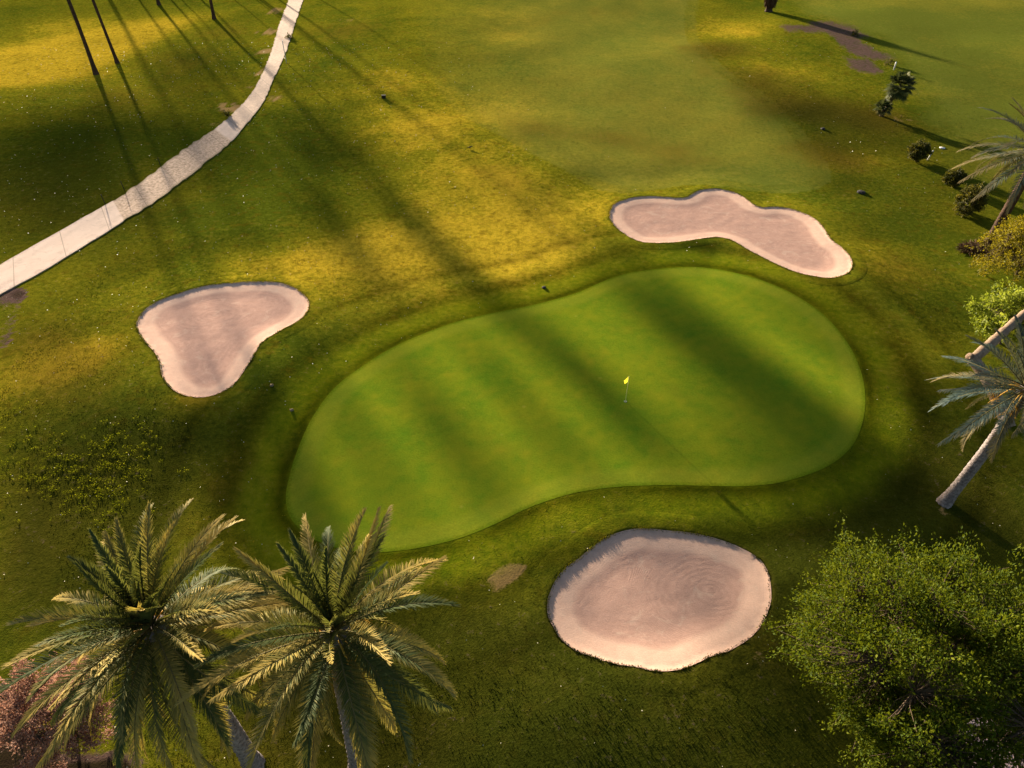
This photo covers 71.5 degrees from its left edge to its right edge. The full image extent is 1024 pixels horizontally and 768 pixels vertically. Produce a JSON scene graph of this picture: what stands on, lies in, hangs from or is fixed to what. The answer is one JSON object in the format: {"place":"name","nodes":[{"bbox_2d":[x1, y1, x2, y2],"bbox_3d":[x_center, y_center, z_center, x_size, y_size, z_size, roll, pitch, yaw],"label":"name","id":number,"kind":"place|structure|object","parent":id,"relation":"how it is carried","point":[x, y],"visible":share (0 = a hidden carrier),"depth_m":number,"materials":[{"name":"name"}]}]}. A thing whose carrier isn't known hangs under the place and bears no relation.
{"place":"outdoors","nodes":[
{"label":"outdoors","id":0,"kind":"place"},
{"bbox_2d":[0,0,302,294],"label":"cart path","id":1,"kind":"structure","parent":0,"point":[74,237],"depth_m":73.65,"materials":[{"name":"concrete"}]},
{"bbox_2d":[0,0,1023,767],"bbox_3d":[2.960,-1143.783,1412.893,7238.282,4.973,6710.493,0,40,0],"label":"ground","id":2,"kind":"structure","parent":0,"point":[776,528],"depth_m":62.39,"materials":[{"name":"green plant"}]},
{"bbox_2d":[0,651,116,767],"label":"pink shrub","id":3,"kind":"object","parent":2,"relation":"on","point":[44,716],"visible":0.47,"depth_m":28.91,"materials":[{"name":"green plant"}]},
{"bbox_2d":[67,0,98,74],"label":"tall palm","id":4,"kind":"object","parent":2,"relation":"on","point":[92,63],"visible":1,"depth_m":100.90,"materials":[{"name":"brown plant"}]},
{"bbox_2d":[0,377,186,530],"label":"leafy weeds","id":5,"kind":"object","parent":2,"relation":"on","point":[40,480],"visible":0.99,"depth_m":43.15,"materials":[{"name":"green plant"}]},
{"bbox_2d":[91,0,119,63],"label":"tall palm","id":6,"kind":"object","parent":2,"relation":"on","point":[116,60],"visible":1,"depth_m":105.32,"materials":[{"name":"brown plant"}]},
{"bbox_2d":[0,498,298,767],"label":"date palm","id":7,"kind":"object","parent":2,"relation":"on","point":[138,602],"visible":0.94,"depth_m":22.69,"materials":[{"name":"green plant"}]},
{"bbox_2d":[209,0,216,19],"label":"tall palm","id":8,"kind":"object","parent":2,"relation":"on","point":[212,10],"visible":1,"depth_m":126.47,"materials":[{"name":"brown plant"}]},
{"bbox_2d":[136,281,308,396],"bbox_3d":[-22.725,-3.813,53.790,13.231,0.787,15.550,0,40,0],"label":"sand bunker","id":9,"kind":"object","parent":2,"relation":"on","point":[204,341],"visible":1,"depth_m":54.78},
{"bbox_2d":[222,109,230,116],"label":"wispy bush","id":10,"kind":"object","parent":2,"relation":"on","point":[226,114],"visible":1,"depth_m":90.01,"materials":[{"name":"green plant"}]},
{"bbox_2d":[174,504,459,767],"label":"date palm","id":11,"kind":"object","parent":2,"relation":"on","point":[335,637],"visible":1,"depth_m":22.52,"materials":[{"name":"green plant"}]},
{"bbox_2d":[0,41,999,766],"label":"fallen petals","id":12,"kind":"object","parent":2,"relation":"on","point":[270,225],"visible":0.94,"depth_m":75.85,"materials":[{"name":"plant"}]},
{"bbox_2d":[286,267,865,551],"bbox_3d":[5.169,-0.752,50.492,41.015,0.462,25.201,-8,41,-10],"label":"putting green","id":13,"kind":"object","parent":2,"relation":"on","point":[454,431],"visible":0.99,"depth_m":47.55,"materials":[{"name":"green plant"}]},
{"bbox_2d":[624,378,628,401],"bbox_3d":[7.574,0.378,47.294,0.426,2.220,0.198,-26,47,-28],"label":"flagstick","id":14,"kind":"object","parent":13,"relation":"on","point":[626,380],"visible":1,"depth_m":46.89,"materials":[{"name":"yellow fabric"}]},
{"bbox_2d":[547,528,770,670],"bbox_3d":[7.610,10.782,36.465,11.675,0.555,8.588,0,40,0],"label":"sand bunker","id":15,"kind":"object","parent":2,"relation":"on","point":[659,599],"visible":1,"depth_m":36.43},
{"bbox_2d":[609,189,852,277],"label":"sand bunker","id":16,"kind":"object","parent":2,"relation":"on","point":[793,240],"visible":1,"depth_m":67.56},
{"bbox_2d":[763,0,777,11],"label":"skirted palm","id":17,"kind":"object","parent":2,"relation":"on","point":[769,5],"visible":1,"depth_m":131.21,"materials":[{"name":"brown plant"}]},
{"bbox_2d":[851,27,859,36],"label":"wispy bush","id":18,"kind":"object","parent":2,"relation":"on","point":[854,33],"visible":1,"depth_m":118.30,"materials":[{"name":"green plant"}]},
{"bbox_2d":[857,190,865,193],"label":"rock","id":19,"kind":"object","parent":2,"relation":"on","point":[861,192],"visible":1,"depth_m":73.24,"materials":[{"name":"stone"}]},
{"bbox_2d":[874,98,893,116],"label":"bush","id":20,"kind":"object","parent":2,"relation":"on","point":[883,104],"visible":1,"depth_m":89.30,"materials":[{"name":"green plant"}]},
{"bbox_2d":[884,58,894,65],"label":"wispy bush","id":21,"kind":"object","parent":2,"relation":"on","point":[890,61],"visible":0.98,"depth_m":106.06,"materials":[{"name":"green plant"}]},
{"bbox_2d":[757,510,1023,767],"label":"broadleaf tree","id":22,"kind":"object","parent":2,"relation":"on","point":[931,609],"visible":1,"depth_m":26.69,"materials":[{"name":"green plant"}]},
{"bbox_2d":[879,70,917,116],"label":"small tree","id":23,"kind":"object","parent":2,"relation":"on","point":[903,78],"visible":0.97,"depth_m":88.33,"materials":[{"name":"green plant"}]},
{"bbox_2d":[906,139,933,162],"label":"round shrub","id":24,"kind":"object","parent":2,"relation":"on","point":[917,151],"visible":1,"depth_m":78.73,"materials":[{"name":"green plant"}]},
{"bbox_2d":[940,166,967,187],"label":"round shrub","id":25,"kind":"object","parent":2,"relation":"on","point":[952,177],"visible":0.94,"depth_m":73.71,"materials":[{"name":"green plant"}]},
{"bbox_2d":[952,181,988,216],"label":"round shrub","id":26,"kind":"object","parent":2,"relation":"on","point":[966,195],"visible":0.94,"depth_m":68.32,"materials":[{"name":"green plant"}]},
{"bbox_2d":[926,314,1023,508],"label":"date palm","id":27,"kind":"object","parent":2,"relation":"on","point":[990,445],"visible":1,"depth_m":36.21,"materials":[{"name":"green plant"}]},
{"bbox_2d":[956,239,1005,255],"bbox_3d":[42.210,-12.492,63.768,4.755,0.993,3.069,0,40,0],"label":"bush","id":28,"kind":"object","parent":2,"relation":"on","point":[974,244],"visible":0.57,"depth_m":63.70,"materials":[{"name":"green plant"}]},
{"bbox_2d":[952,97,1023,247],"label":"date palm","id":29,"kind":"object","parent":2,"relation":"on","point":[1011,201],"visible":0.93,"depth_m":60.09,"materials":[{"name":"green plant"}]},
{"bbox_2d":[963,276,1023,350],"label":"bright bush","id":30,"kind":"object","parent":2,"relation":"on","point":[1003,310],"visible":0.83,"depth_m":51.50,"materials":[{"name":"green plant"}]},
{"bbox_2d":[964,213,1023,288],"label":"olive bush","id":31,"kind":"object","parent":2,"relation":"on","point":[1009,235],"visible":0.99,"depth_m":59.39,"materials":[{"name":"green plant"}]},
{"bbox_2d":[965,261,1023,426],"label":"bent tree","id":32,"kind":"object","parent":2,"relation":"on","point":[980,352],"visible":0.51,"depth_m":47.75,"materials":[{"name":"plant"}]},
{"bbox_2d":[966,718,1023,767],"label":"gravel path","id":33,"kind":"structure","parent":0,"point":[1008,764],"depth_m":30.74,"materials":[{"name":"grey gravel"}]}
]}

